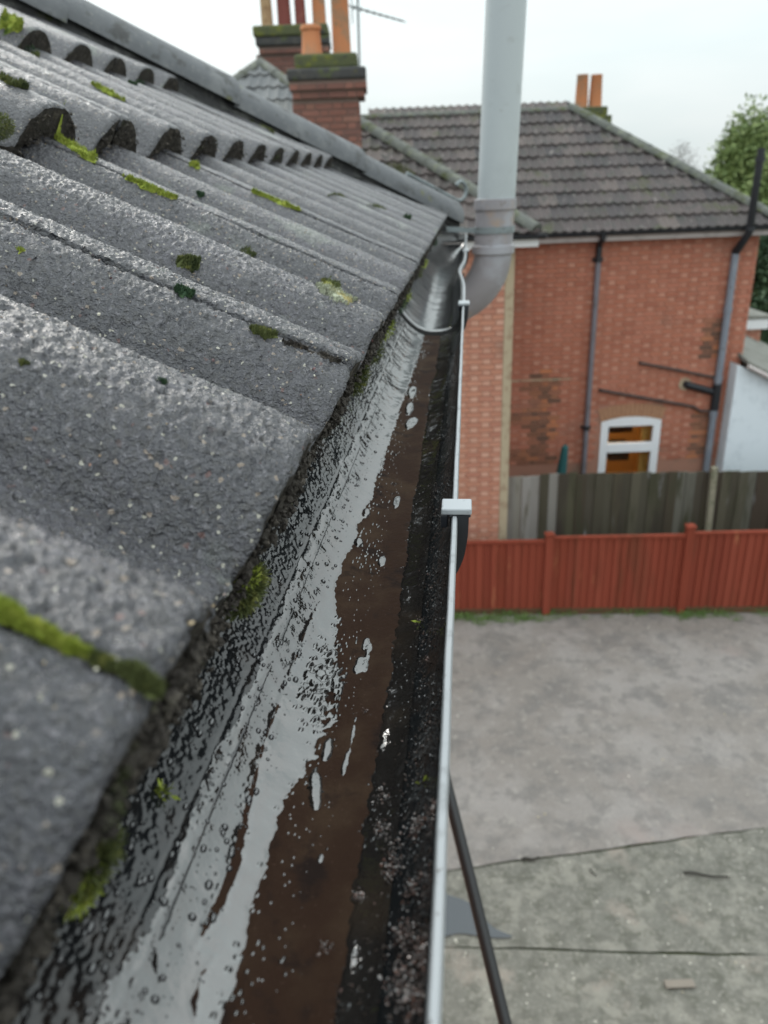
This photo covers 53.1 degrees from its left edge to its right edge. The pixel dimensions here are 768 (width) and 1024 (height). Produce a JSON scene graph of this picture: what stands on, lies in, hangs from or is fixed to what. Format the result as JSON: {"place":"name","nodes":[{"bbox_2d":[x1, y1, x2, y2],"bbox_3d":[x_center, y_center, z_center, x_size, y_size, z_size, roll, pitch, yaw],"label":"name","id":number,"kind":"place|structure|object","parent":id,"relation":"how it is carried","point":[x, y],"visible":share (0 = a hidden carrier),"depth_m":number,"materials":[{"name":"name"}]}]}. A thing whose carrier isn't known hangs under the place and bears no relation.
{"place":"outdoors","nodes":[
{"label":"outdoors","id":0,"kind":"place"},
{"bbox_2d":[87,0,767,174],"label":"sky","id":1,"kind":"structure","parent":0,"point":[673,71],"materials":[{"name":"white"}]},
{"bbox_2d":[521,856,538,860],"bbox_3d":[1.398,3.309,7.332,0.173,0.038,0.048,-2,23,0],"label":"twig","id":2,"kind":"object","parent":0,"point":[529,859],"visible":1,"depth_m":7.32,"materials":[{"name":"wood"}]},
{"bbox_2d":[444,827,763,955],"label":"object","id":3,"kind":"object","parent":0,"point":[633,952],"depth_m":6.55,"materials":[{"name":"black"}]},
{"bbox_2d":[233,0,330,112],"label":"house","id":4,"kind":"structure","parent":3,"relation":"on","point":[264,74],"depth_m":13.13,"materials":[{"name":"brick"}]},
{"bbox_2d":[286,0,767,540],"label":"brick house","id":5,"kind":"structure","parent":3,"relation":"on","point":[604,330],"depth_m":12.73,"materials":[{"name":"red brick"}]},
{"bbox_2d":[348,0,405,65],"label":"tv aerial","id":6,"kind":"object","parent":5,"relation":"attached to","point":[354,7],"visible":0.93,"depth_m":10.47,"materials":[{"name":"metal"}]},
{"bbox_2d":[597,416,661,472],"bbox_3d":[4.377,-1.069,13.777,1.060,1.346,0.088,-2,23,0],"label":"window","id":7,"kind":"structure","parent":5,"relation":"in","point":[627,444],"depth_m":13.69,"materials":[{"name":"white plastic"}]},
{"bbox_2d":[556,444,567,473],"bbox_3d":[3.057,-0.329,13.503,0.272,1.799,0.194,-2,23,0],"label":"parasol","id":8,"kind":"object","parent":3,"relation":"on","point":[562,465],"visible":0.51,"depth_m":13.21,"materials":[{"name":"green fabric"}]},
{"bbox_2d":[506,466,767,539],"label":"fence","id":9,"kind":"object","parent":3,"relation":"on","point":[576,503],"visible":0.53,"depth_m":12.15,"materials":[{"name":"wood"}]},
{"bbox_2d":[668,140,699,169],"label":"bare tree","id":10,"kind":"object","parent":3,"relation":"on","point":[679,156],"visible":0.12,"depth_m":54.50,"materials":[{"name":"grey plant"}]},
{"bbox_2d":[702,93,767,295],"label":"tree","id":11,"kind":"object","parent":3,"relation":"on","point":[741,145],"visible":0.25,"depth_m":23.21,"materials":[{"name":"green plant"}]},
{"bbox_2d":[715,335,767,471],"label":"lean to","id":12,"kind":"object","parent":3,"relation":"on","point":[743,442],"visible":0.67,"depth_m":13.30,"materials":[{"name":"white paint"}]},
{"bbox_2d":[737,140,767,311],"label":"conifer","id":13,"kind":"object","parent":3,"relation":"on","point":[763,195],"visible":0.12,"depth_m":22.12,"materials":[{"name":"green plant"}]},
{"bbox_2d":[741,308,767,367],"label":"outbuilding","id":14,"kind":"structure","parent":3,"relation":"on","point":[757,321],"depth_m":15.30,"materials":[{"name":"white plastic"}]},
{"bbox_2d":[749,235,767,344],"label":"evergreen","id":15,"kind":"object","parent":3,"relation":"on","point":[760,283],"visible":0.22,"depth_m":19.52,"materials":[{"name":"green plant"}]},
{"bbox_2d":[441,948,767,1023],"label":"concrete slab","id":16,"kind":"structure","parent":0,"point":[573,987],"depth_m":6.17,"materials":[{"name":"grey concrete"}]},
{"bbox_2d":[0,0,467,1023],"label":"house","id":17,"kind":"structure","parent":16,"relation":"on","point":[210,274],"depth_m":0.32,"materials":[{"name":"concrete"}]},
{"bbox_2d":[7,233,471,1023],"bbox_3d":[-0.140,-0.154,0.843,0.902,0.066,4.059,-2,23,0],"label":"gutter","id":18,"kind":"object","parent":17,"relation":"attached to","point":[437,305],"visible":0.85,"depth_m":0.27,"materials":[{"name":"black plastic"}]},
{"bbox_2d":[23,394,386,1023],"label":"water droplets","id":19,"kind":"object","parent":18,"relation":"on","point":[90,925],"visible":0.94,"depth_m":0.25},
{"bbox_2d":[86,323,451,1023],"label":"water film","id":20,"kind":"object","parent":18,"relation":"on","point":[300,725],"visible":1,"depth_m":0.29,"materials":[{"name":"grey liquid"}]},
{"bbox_2d":[155,620,426,801],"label":"leaf fragments","id":21,"kind":"object","parent":20,"relation":"on","point":[161,789],"visible":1,"depth_m":0.25,"materials":[{"name":"plant"}]},
{"bbox_2d":[190,335,440,1023],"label":"silt","id":22,"kind":"object","parent":18,"relation":"in","point":[317,907],"visible":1,"depth_m":0.28,"materials":[{"name":"brown soil"}]},
{"bbox_2d":[316,615,436,1023],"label":"moss crumbs","id":23,"kind":"object","parent":18,"relation":"on","point":[420,956],"visible":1,"depth_m":0.22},
{"bbox_2d":[330,469,449,1022],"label":"grit","id":24,"kind":"object","parent":18,"relation":"in","point":[389,1017],"visible":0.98,"depth_m":0.28,"materials":[{"name":"black gravel"}]},
{"bbox_2d":[335,371,456,1023],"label":"water droplets","id":25,"kind":"object","parent":18,"relation":"on","point":[389,922],"visible":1,"depth_m":0.27},
{"bbox_2d":[448,773,511,1023],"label":"hose","id":26,"kind":"object","parent":17,"relation":"hanging from","point":[485,941],"visible":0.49,"depth_m":2.01,"materials":[{"name":"black rubber"}]},
{"bbox_2d":[446,0,526,318],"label":"soil pipe","id":27,"kind":"object","parent":17,"relation":"attached to","point":[492,230],"visible":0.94,"depth_m":2.19,"materials":[{"name":"grey plastic"}]},
{"bbox_2d":[664,979,695,988],"bbox_3d":[2.374,3.787,6.166,0.240,0.020,0.070,-2,23,0],"label":"stone chip","id":28,"kind":"object","parent":16,"relation":"on","point":[680,983],"visible":1,"depth_m":6.16,"materials":[{"name":"beige stone"}]},
{"bbox_2d":[444,827,767,954],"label":"concrete slab","id":29,"kind":"structure","parent":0,"point":[551,903],"depth_m":6.93,"materials":[{"name":"grey concrete"}]},
{"bbox_2d":[445,894,511,937],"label":"puddle","id":30,"kind":"object","parent":29,"relation":"on","point":[458,916],"visible":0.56,"depth_m":6.76,"materials":[{"name":"liquid"}]},
{"bbox_2d":[683,871,729,877],"bbox_3d":[2.983,3.354,7.098,0.408,0.029,0.038,2,23,10],"label":"twig","id":31,"kind":"object","parent":29,"relation":"on","point":[692,872],"visible":1,"depth_m":7.10,"materials":[{"name":"wood"}]},
{"bbox_2d":[446,612,767,870],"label":"asphalt yard","id":32,"kind":"structure","parent":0,"point":[562,694],"depth_m":9.02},
{"bbox_2d":[454,606,767,626],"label":"weeds","id":33,"kind":"object","parent":32,"relation":"on","point":[510,613],"visible":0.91,"depth_m":11.34,"materials":[{"name":"green plant"}]},
{"bbox_2d":[455,523,767,615],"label":"fence","id":34,"kind":"object","parent":32,"relation":"on","point":[691,568],"visible":0.56,"depth_m":11.18,"materials":[{"name":"red wood"}]},
{"bbox_2d":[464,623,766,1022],"bbox_3d":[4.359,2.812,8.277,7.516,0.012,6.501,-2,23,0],"label":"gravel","id":35,"kind":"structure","parent":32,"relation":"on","point":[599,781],"depth_m":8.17,"materials":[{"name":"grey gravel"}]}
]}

